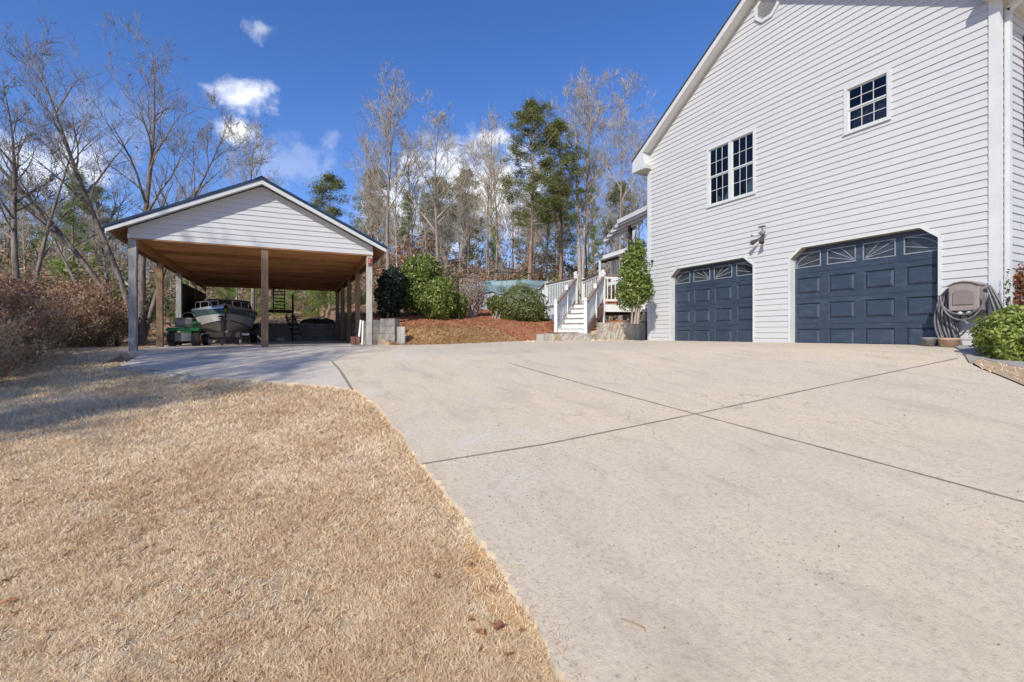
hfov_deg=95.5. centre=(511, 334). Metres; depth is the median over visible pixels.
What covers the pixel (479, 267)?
brush shrub
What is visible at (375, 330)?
retaining wall
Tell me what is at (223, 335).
hand cart
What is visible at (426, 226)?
bare tree
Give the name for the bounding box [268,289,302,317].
pine tree
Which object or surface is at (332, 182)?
pine tree
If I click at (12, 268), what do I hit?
brush shrub
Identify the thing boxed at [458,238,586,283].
brush shrub
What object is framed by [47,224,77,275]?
bare tree
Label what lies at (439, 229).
bare tree
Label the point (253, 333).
boat trailer
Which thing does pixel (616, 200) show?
pine tree
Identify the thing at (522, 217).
pine tree
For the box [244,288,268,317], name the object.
pine tree
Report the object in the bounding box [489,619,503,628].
fallen leaf
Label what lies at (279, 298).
ladder
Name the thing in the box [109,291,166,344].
brush shrub
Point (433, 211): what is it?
bare tree
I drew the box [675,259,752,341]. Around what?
garage door
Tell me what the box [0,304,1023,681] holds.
ground
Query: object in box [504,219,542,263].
pine tree
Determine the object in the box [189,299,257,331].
motor boat
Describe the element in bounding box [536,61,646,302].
bare tree
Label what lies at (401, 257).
red leaf shrub
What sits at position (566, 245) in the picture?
bare tree
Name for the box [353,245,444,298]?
brush shrub
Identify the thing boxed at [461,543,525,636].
worn soil
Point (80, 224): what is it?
bare tree
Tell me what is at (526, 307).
round bush
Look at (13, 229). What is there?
bare tree
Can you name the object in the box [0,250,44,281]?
red leaf shrub
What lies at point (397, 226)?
bare tree
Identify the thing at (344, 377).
driveway joint
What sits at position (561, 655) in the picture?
grass clippings
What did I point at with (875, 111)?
window
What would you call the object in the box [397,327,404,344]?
block pillar
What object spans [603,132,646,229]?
bare tree
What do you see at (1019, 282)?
nandina
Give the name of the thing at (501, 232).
bare tree
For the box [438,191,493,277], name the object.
pine tree
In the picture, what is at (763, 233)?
flood light
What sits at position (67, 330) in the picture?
green shrub
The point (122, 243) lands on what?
pine tree
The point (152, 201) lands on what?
bare tree
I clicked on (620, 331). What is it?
retaining wall
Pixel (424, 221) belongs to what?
bare tree
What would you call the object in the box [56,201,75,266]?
pine tree
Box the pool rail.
[492,271,534,280]
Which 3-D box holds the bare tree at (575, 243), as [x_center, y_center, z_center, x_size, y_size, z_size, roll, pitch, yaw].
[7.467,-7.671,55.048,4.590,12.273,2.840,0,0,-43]
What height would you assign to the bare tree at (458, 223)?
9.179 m
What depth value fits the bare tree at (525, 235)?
51.85 m
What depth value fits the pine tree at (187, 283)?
30.72 m
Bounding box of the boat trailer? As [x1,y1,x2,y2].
[201,308,257,344]
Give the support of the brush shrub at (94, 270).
on the ground at (232, 650)
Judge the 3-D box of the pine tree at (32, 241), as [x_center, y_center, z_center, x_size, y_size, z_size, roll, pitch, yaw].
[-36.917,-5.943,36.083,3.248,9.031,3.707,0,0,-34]
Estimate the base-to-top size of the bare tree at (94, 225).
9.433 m
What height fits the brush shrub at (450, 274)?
5.903 m
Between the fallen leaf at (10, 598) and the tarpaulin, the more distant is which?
the tarpaulin
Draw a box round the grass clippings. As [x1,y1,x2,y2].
[363,387,617,681]
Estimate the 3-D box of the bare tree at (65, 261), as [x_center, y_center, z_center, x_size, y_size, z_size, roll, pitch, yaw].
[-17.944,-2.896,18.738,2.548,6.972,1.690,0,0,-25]
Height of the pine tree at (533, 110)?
13.070 m
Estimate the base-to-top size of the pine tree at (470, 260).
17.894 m
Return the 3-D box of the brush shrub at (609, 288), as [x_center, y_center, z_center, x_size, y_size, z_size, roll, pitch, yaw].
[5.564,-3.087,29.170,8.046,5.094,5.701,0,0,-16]
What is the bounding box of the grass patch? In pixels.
[973,359,1023,384]
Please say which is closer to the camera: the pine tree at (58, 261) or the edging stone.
the edging stone
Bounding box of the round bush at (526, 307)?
[499,282,549,321]
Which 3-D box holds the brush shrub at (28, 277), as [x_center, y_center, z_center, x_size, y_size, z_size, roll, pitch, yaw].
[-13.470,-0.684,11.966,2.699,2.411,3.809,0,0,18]
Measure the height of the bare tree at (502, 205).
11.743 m
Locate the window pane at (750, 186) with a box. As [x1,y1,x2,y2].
[747,179,752,192]
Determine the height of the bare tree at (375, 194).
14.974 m
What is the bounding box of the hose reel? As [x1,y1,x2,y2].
[946,281,987,322]
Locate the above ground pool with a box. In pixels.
[462,279,567,319]
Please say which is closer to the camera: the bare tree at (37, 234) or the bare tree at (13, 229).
the bare tree at (13, 229)
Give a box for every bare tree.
[0,0,269,345]
[0,66,127,289]
[0,182,49,271]
[0,199,34,246]
[21,213,54,267]
[26,174,101,286]
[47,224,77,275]
[65,206,92,272]
[78,199,114,275]
[82,198,120,345]
[82,200,116,274]
[95,215,125,279]
[115,245,138,281]
[123,190,169,214]
[138,258,155,300]
[151,176,211,285]
[215,115,275,320]
[265,165,285,313]
[341,58,465,269]
[341,142,394,305]
[343,136,393,236]
[350,166,396,306]
[355,220,367,235]
[358,144,423,266]
[361,190,401,274]
[374,197,401,260]
[385,125,432,309]
[385,204,414,264]
[391,219,418,265]
[392,86,505,268]
[396,204,433,249]
[407,171,450,253]
[407,178,457,255]
[414,193,456,262]
[414,209,443,252]
[428,202,460,271]
[438,184,483,259]
[443,103,526,279]
[444,183,478,292]
[446,159,485,252]
[447,167,490,278]
[447,185,482,273]
[460,163,511,280]
[469,195,507,272]
[472,143,528,279]
[477,136,514,270]
[485,202,523,267]
[489,207,507,265]
[493,174,529,279]
[497,191,526,267]
[510,200,542,255]
[510,209,549,262]
[514,208,544,262]
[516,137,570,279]
[516,196,553,271]
[527,176,576,278]
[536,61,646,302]
[540,195,564,254]
[544,198,581,279]
[551,151,611,292]
[551,174,580,278]
[567,187,609,273]
[569,221,589,269]
[579,156,608,269]
[587,212,622,266]
[588,66,660,320]
[589,159,638,252]
[594,200,616,263]
[602,176,645,319]
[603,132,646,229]
[616,180,646,247]
[624,176,646,248]
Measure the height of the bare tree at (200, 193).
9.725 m
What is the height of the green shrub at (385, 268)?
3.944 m
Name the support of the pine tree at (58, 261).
on the ground at (232, 650)
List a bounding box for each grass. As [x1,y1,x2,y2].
[971,359,1023,383]
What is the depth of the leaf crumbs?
2.43 m
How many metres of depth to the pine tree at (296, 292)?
37.26 m
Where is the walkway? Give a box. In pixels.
[955,345,1023,367]
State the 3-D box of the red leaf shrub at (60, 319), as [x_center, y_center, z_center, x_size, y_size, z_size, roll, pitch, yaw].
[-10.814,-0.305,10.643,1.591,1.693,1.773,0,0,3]
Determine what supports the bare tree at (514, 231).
on the ground at (232, 650)
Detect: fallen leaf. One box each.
[0,596,17,603]
[475,628,484,634]
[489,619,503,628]
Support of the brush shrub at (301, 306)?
on the ground at (232, 650)
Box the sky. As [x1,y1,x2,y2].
[0,0,738,306]
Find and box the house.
[631,0,1023,345]
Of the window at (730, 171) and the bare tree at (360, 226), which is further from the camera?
the bare tree at (360, 226)
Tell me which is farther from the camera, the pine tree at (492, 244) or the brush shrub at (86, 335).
the pine tree at (492, 244)
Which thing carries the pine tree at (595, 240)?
on the ground at (232, 650)
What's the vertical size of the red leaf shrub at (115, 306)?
2.594 m
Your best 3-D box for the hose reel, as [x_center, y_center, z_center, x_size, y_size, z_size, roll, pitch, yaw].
[7.441,-0.530,7.604,0.320,0.676,0.410,0,0,-25]
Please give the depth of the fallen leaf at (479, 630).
1.92 m
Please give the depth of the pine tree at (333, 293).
32.78 m
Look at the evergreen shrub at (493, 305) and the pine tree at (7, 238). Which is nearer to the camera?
the evergreen shrub at (493, 305)
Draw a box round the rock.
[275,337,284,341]
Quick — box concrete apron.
[119,340,372,390]
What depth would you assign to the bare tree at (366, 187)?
36.88 m
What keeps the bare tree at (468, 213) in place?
on the ground at (232, 650)
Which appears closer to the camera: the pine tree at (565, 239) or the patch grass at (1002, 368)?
the patch grass at (1002, 368)
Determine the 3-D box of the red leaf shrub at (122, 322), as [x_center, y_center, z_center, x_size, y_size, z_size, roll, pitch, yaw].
[-14.859,-0.802,16.578,2.860,2.731,2.566,0,0,21]
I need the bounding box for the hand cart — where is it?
[208,316,241,344]
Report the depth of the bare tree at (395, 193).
30.29 m
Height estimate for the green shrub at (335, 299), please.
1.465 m
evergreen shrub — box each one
[372,265,407,317]
[400,251,447,315]
[417,275,458,319]
[450,292,469,318]
[484,294,505,318]
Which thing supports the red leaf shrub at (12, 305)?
on the ground at (232, 650)
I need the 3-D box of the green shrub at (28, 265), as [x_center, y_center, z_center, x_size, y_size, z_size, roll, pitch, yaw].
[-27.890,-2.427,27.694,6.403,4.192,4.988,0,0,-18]
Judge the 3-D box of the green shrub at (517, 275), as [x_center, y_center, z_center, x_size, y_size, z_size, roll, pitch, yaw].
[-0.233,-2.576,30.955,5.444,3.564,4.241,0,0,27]
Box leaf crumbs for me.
[0,368,524,681]
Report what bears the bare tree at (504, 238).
on the ground at (232, 650)
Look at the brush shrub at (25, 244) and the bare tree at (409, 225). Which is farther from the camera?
the bare tree at (409, 225)
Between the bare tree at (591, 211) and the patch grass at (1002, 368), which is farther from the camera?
the bare tree at (591, 211)
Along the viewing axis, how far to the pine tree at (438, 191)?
50.51 m
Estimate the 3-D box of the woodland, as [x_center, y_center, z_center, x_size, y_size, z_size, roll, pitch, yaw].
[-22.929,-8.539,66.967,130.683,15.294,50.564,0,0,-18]
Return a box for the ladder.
[273,287,284,309]
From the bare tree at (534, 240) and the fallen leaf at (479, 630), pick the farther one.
the bare tree at (534, 240)
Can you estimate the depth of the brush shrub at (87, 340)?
13.92 m
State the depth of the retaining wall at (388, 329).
12.63 m
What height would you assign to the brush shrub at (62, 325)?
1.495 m
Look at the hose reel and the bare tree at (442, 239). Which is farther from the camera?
the bare tree at (442, 239)
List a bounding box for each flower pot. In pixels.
[920,337,937,345]
[938,338,960,346]
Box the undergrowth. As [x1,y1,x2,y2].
[0,241,616,321]
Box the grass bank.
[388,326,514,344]
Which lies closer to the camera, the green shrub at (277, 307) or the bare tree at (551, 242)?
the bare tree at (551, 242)
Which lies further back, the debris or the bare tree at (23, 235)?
the bare tree at (23, 235)
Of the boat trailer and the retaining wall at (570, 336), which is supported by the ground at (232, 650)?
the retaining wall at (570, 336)
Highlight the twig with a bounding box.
[621,618,645,631]
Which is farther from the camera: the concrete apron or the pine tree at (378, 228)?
the pine tree at (378, 228)
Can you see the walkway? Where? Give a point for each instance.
(971, 354)
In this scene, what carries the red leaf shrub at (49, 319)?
on the ground at (232, 650)
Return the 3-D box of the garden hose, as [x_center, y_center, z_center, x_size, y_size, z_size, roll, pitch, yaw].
[7.405,-0.237,7.537,0.312,1.095,0.950,0,0,-25]
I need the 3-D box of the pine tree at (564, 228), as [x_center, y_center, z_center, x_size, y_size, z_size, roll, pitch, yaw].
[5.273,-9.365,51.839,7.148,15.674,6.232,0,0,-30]
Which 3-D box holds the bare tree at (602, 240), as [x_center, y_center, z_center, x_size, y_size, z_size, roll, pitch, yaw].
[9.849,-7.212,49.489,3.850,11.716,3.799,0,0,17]
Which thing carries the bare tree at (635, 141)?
on the ground at (232, 650)
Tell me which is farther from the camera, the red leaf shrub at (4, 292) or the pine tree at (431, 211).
the pine tree at (431, 211)
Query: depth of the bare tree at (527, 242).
49.30 m
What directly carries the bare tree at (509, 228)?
on the ground at (232, 650)
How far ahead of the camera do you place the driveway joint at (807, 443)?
3.61 m
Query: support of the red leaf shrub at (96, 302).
on the ground at (232, 650)
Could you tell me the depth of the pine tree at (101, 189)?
52.50 m
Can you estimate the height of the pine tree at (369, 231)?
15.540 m
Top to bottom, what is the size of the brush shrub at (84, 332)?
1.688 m
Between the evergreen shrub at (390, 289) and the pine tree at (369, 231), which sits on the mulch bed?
the evergreen shrub at (390, 289)
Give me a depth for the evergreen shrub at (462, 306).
15.65 m
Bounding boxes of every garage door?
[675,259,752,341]
[795,227,937,344]
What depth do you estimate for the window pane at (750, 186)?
11.49 m
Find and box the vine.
[1004,269,1011,308]
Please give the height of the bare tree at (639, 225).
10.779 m
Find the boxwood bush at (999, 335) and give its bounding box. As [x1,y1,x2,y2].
[968,304,1023,360]
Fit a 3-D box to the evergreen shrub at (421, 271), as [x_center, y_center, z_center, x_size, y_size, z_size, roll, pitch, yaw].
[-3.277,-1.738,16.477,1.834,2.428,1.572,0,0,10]
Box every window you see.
[706,128,755,207]
[842,67,890,135]
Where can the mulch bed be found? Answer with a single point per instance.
(530, 336)
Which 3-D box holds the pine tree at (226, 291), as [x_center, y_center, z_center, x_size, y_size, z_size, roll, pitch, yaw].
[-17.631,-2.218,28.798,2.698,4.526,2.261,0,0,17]
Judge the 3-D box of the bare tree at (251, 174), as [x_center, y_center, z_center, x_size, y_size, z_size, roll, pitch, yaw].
[-15.115,-6.758,26.636,3.354,12.533,3.368,0,0,-37]
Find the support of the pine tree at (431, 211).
on the ground at (232, 650)
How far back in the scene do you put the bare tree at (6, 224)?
42.21 m
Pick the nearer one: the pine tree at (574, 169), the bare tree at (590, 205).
the pine tree at (574, 169)
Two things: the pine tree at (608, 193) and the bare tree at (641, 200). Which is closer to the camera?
the bare tree at (641, 200)
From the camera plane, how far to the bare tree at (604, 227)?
54.33 m
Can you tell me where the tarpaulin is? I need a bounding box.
[182,282,204,343]
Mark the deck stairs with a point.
(579, 315)
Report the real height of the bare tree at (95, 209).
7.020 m
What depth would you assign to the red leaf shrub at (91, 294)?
14.53 m
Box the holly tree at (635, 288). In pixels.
[614,234,654,323]
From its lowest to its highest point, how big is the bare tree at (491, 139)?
14.345 m
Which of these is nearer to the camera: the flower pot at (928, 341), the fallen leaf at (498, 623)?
the fallen leaf at (498, 623)
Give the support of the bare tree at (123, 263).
on the ground at (232, 650)
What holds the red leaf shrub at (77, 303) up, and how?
on the ground at (232, 650)
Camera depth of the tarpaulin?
16.32 m
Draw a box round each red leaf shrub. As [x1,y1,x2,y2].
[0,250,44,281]
[0,266,62,317]
[0,267,95,339]
[0,269,68,363]
[0,288,80,358]
[0,301,39,377]
[1,271,113,347]
[2,288,89,351]
[3,252,54,282]
[5,273,127,346]
[25,276,117,300]
[30,269,127,344]
[40,270,146,346]
[46,276,120,346]
[350,222,451,310]
[391,257,464,278]
[451,249,504,293]
[494,250,569,283]
[566,253,624,320]
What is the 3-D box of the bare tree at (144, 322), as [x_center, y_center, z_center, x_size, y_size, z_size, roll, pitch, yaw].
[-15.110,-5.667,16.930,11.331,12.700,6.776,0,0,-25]
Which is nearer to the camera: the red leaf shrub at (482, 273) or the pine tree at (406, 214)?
the red leaf shrub at (482, 273)
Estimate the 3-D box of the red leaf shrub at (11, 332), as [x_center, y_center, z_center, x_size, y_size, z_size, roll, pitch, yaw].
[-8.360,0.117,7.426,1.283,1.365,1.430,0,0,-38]
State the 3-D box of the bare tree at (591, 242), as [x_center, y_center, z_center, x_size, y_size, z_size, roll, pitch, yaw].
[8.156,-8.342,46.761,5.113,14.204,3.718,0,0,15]
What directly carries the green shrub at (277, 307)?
on the ground at (232, 650)
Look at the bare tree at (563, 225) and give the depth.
51.36 m
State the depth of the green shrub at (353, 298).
43.88 m
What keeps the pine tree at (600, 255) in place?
on the ground at (232, 650)
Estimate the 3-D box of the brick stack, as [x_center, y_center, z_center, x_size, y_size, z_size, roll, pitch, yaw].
[-4.284,0.175,12.714,0.215,0.220,0.200,0,0,-25]
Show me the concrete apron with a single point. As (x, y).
(309, 363)
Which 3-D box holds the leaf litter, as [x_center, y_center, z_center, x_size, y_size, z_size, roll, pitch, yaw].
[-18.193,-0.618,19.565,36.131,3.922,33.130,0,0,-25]
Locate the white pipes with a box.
[358,320,363,343]
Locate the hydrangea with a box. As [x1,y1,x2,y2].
[457,273,488,316]
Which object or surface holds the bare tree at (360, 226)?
on the ground at (232, 650)
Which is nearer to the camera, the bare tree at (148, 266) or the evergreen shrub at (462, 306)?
the evergreen shrub at (462, 306)
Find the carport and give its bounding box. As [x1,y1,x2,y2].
[103,175,387,350]
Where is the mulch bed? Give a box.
[353,309,629,340]
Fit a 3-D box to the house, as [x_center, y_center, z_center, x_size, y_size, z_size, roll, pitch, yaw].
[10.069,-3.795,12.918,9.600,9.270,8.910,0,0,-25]
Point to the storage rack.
(281, 311)
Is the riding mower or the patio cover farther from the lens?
the patio cover
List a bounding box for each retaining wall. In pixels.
[258,324,340,341]
[339,320,379,344]
[380,319,399,342]
[543,333,607,340]
[596,322,644,339]
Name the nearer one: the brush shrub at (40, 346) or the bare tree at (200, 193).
the brush shrub at (40, 346)
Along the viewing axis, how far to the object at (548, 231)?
29.56 m
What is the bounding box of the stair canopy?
[596,248,627,301]
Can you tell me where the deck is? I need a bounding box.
[538,250,646,321]
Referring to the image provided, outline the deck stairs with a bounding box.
[554,269,605,333]
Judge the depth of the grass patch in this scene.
5.75 m
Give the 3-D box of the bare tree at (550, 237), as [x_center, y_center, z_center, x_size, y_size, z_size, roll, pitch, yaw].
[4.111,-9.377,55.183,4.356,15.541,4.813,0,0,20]
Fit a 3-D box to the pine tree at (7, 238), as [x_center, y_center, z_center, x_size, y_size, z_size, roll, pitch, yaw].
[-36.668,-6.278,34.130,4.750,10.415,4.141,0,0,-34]
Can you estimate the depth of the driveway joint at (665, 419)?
4.40 m
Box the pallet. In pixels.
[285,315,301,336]
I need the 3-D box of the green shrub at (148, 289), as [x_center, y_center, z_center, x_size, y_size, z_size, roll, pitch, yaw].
[-19.213,-1.751,22.735,4.899,4.117,6.288,0,0,6]
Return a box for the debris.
[339,342,1019,644]
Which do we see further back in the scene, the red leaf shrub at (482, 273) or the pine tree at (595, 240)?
the pine tree at (595, 240)
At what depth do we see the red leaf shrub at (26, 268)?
24.18 m
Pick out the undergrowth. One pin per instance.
(153, 276)
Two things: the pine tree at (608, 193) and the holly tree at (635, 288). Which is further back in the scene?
the pine tree at (608, 193)
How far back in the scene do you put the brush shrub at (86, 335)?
13.13 m
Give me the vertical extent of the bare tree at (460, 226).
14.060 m
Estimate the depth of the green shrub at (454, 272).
29.40 m
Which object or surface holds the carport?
on the concrete apron
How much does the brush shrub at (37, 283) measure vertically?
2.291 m
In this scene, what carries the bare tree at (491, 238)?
on the ground at (232, 650)
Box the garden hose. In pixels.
[933,285,1003,344]
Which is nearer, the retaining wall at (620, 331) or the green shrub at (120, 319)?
the retaining wall at (620, 331)
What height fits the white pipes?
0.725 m
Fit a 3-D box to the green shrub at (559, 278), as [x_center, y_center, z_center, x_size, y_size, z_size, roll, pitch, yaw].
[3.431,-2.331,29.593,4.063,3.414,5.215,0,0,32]
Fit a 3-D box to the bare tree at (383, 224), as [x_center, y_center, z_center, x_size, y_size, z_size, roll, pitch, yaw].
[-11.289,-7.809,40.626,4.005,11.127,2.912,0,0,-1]
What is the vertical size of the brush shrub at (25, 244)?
5.561 m
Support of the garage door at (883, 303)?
in the house
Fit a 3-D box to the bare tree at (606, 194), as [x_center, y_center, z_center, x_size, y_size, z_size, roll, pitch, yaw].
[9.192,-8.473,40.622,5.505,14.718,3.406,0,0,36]
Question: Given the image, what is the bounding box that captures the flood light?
[750,225,766,244]
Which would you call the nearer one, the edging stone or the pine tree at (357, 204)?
the edging stone
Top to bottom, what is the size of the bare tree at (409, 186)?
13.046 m
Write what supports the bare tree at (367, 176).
on the ground at (232, 650)
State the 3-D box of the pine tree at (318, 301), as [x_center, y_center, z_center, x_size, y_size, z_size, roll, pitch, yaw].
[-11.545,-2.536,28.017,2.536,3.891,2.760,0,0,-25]
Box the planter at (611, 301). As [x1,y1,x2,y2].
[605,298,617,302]
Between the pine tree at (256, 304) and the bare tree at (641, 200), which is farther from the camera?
the pine tree at (256, 304)
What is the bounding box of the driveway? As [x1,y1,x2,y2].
[333,340,1023,681]
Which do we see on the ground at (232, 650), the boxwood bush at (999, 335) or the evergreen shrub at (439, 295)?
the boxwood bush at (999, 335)
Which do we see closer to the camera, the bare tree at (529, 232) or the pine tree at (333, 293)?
the pine tree at (333, 293)
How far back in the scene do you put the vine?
7.18 m
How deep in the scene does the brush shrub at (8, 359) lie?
6.80 m
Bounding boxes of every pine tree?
[0,179,47,266]
[2,202,57,283]
[27,170,122,300]
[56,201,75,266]
[66,184,124,264]
[87,217,127,266]
[170,278,206,323]
[212,287,240,298]
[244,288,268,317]
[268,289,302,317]
[294,290,307,310]
[297,290,334,319]
[303,170,355,309]
[321,291,352,307]
[345,167,405,302]
[353,198,392,303]
[361,203,399,262]
[393,191,418,259]
[398,198,418,245]
[411,175,455,251]
[416,190,452,250]
[417,175,462,259]
[438,167,484,266]
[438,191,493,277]
[484,223,501,275]
[493,95,572,279]
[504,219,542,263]
[506,181,554,254]
[524,173,586,273]
[528,186,581,279]
[530,116,601,279]
[580,180,604,270]
[586,180,640,251]
[586,186,641,252]
[587,224,601,272]
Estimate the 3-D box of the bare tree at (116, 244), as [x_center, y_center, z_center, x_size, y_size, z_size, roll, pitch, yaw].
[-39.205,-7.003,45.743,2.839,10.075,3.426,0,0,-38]
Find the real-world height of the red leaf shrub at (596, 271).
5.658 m
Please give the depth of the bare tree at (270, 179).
36.21 m
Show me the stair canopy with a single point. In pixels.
(610, 256)
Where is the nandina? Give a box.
[1012,263,1023,308]
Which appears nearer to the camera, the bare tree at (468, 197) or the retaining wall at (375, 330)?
the retaining wall at (375, 330)
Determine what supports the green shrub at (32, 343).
on the ground at (232, 650)
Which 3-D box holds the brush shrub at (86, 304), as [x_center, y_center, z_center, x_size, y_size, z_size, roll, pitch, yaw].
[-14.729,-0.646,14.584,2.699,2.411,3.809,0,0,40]
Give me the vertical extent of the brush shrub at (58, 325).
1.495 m
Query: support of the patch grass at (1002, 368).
on the grass patch
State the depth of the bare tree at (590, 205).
50.66 m
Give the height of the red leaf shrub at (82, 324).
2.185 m
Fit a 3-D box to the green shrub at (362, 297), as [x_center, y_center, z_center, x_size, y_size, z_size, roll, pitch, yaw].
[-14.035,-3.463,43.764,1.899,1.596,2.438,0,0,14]
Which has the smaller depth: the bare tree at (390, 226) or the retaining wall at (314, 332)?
the retaining wall at (314, 332)
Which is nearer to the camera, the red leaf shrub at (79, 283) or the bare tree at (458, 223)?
the red leaf shrub at (79, 283)
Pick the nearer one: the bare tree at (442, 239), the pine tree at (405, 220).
the bare tree at (442, 239)
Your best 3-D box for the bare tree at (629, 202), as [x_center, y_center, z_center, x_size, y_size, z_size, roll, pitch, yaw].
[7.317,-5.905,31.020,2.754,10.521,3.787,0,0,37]
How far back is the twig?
1.89 m
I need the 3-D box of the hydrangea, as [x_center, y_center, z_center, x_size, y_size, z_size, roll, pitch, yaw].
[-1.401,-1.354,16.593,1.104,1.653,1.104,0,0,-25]
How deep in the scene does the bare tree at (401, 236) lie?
49.67 m
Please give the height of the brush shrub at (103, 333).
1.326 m
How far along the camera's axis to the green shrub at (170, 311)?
35.44 m
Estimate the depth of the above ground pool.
24.02 m
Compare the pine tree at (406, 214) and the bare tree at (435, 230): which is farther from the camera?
the pine tree at (406, 214)
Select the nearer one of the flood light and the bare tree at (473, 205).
the flood light
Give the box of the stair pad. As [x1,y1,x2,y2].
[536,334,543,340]
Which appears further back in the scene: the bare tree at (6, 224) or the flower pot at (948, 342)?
the bare tree at (6, 224)
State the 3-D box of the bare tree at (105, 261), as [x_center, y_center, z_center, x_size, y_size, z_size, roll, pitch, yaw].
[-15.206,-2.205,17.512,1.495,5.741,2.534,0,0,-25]
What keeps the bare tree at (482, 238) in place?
on the ground at (232, 650)
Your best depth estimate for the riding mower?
13.42 m
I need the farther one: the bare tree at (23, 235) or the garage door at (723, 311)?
the bare tree at (23, 235)
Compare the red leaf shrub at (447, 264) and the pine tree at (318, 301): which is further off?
the red leaf shrub at (447, 264)
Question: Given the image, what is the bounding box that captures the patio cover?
[603,205,646,250]
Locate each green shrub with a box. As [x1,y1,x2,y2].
[0,255,90,283]
[16,325,52,366]
[31,252,184,335]
[56,314,86,347]
[97,295,126,343]
[165,303,175,318]
[268,299,290,314]
[331,294,346,305]
[345,288,365,303]
[352,289,365,304]
[372,259,447,308]
[448,268,466,292]
[483,267,536,280]
[542,269,587,303]
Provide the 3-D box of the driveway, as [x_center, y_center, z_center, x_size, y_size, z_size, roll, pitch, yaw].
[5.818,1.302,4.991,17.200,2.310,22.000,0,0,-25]
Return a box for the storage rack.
[268,294,293,340]
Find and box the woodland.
[0,198,646,306]
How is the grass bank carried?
on the ground at (232, 650)
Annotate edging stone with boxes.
[188,376,200,381]
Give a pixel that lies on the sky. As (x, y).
(302, 68)
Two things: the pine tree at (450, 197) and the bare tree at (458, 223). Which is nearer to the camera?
the bare tree at (458, 223)
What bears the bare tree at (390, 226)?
on the ground at (232, 650)
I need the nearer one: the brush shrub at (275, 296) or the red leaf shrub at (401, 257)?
the red leaf shrub at (401, 257)
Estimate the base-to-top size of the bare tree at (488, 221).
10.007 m
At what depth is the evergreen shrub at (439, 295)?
14.96 m
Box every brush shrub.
[0,260,73,292]
[0,306,73,370]
[0,307,52,386]
[1,265,90,322]
[6,272,50,301]
[8,278,120,324]
[9,236,152,304]
[9,255,153,316]
[9,297,71,341]
[40,297,78,346]
[50,291,111,347]
[52,291,100,347]
[68,315,125,346]
[86,312,127,346]
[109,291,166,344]
[164,300,175,317]
[230,288,270,315]
[268,289,299,308]
[283,290,326,313]
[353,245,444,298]
[373,234,506,292]
[445,254,502,282]
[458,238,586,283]
[558,262,614,319]
[572,248,628,320]
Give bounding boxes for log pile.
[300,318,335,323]
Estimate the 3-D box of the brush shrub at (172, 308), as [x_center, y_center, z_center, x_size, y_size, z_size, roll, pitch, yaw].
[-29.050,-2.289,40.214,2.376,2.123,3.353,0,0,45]
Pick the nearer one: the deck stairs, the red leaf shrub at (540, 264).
the deck stairs
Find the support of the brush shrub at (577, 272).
on the ground at (232, 650)
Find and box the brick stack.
[351,337,359,344]
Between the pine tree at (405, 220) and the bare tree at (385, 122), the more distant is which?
the pine tree at (405, 220)
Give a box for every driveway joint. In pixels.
[331,361,351,388]
[421,358,956,463]
[510,363,1023,501]
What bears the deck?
on the ground at (232, 650)
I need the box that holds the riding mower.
[165,312,208,345]
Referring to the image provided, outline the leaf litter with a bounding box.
[104,304,487,345]
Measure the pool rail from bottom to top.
0.786 m

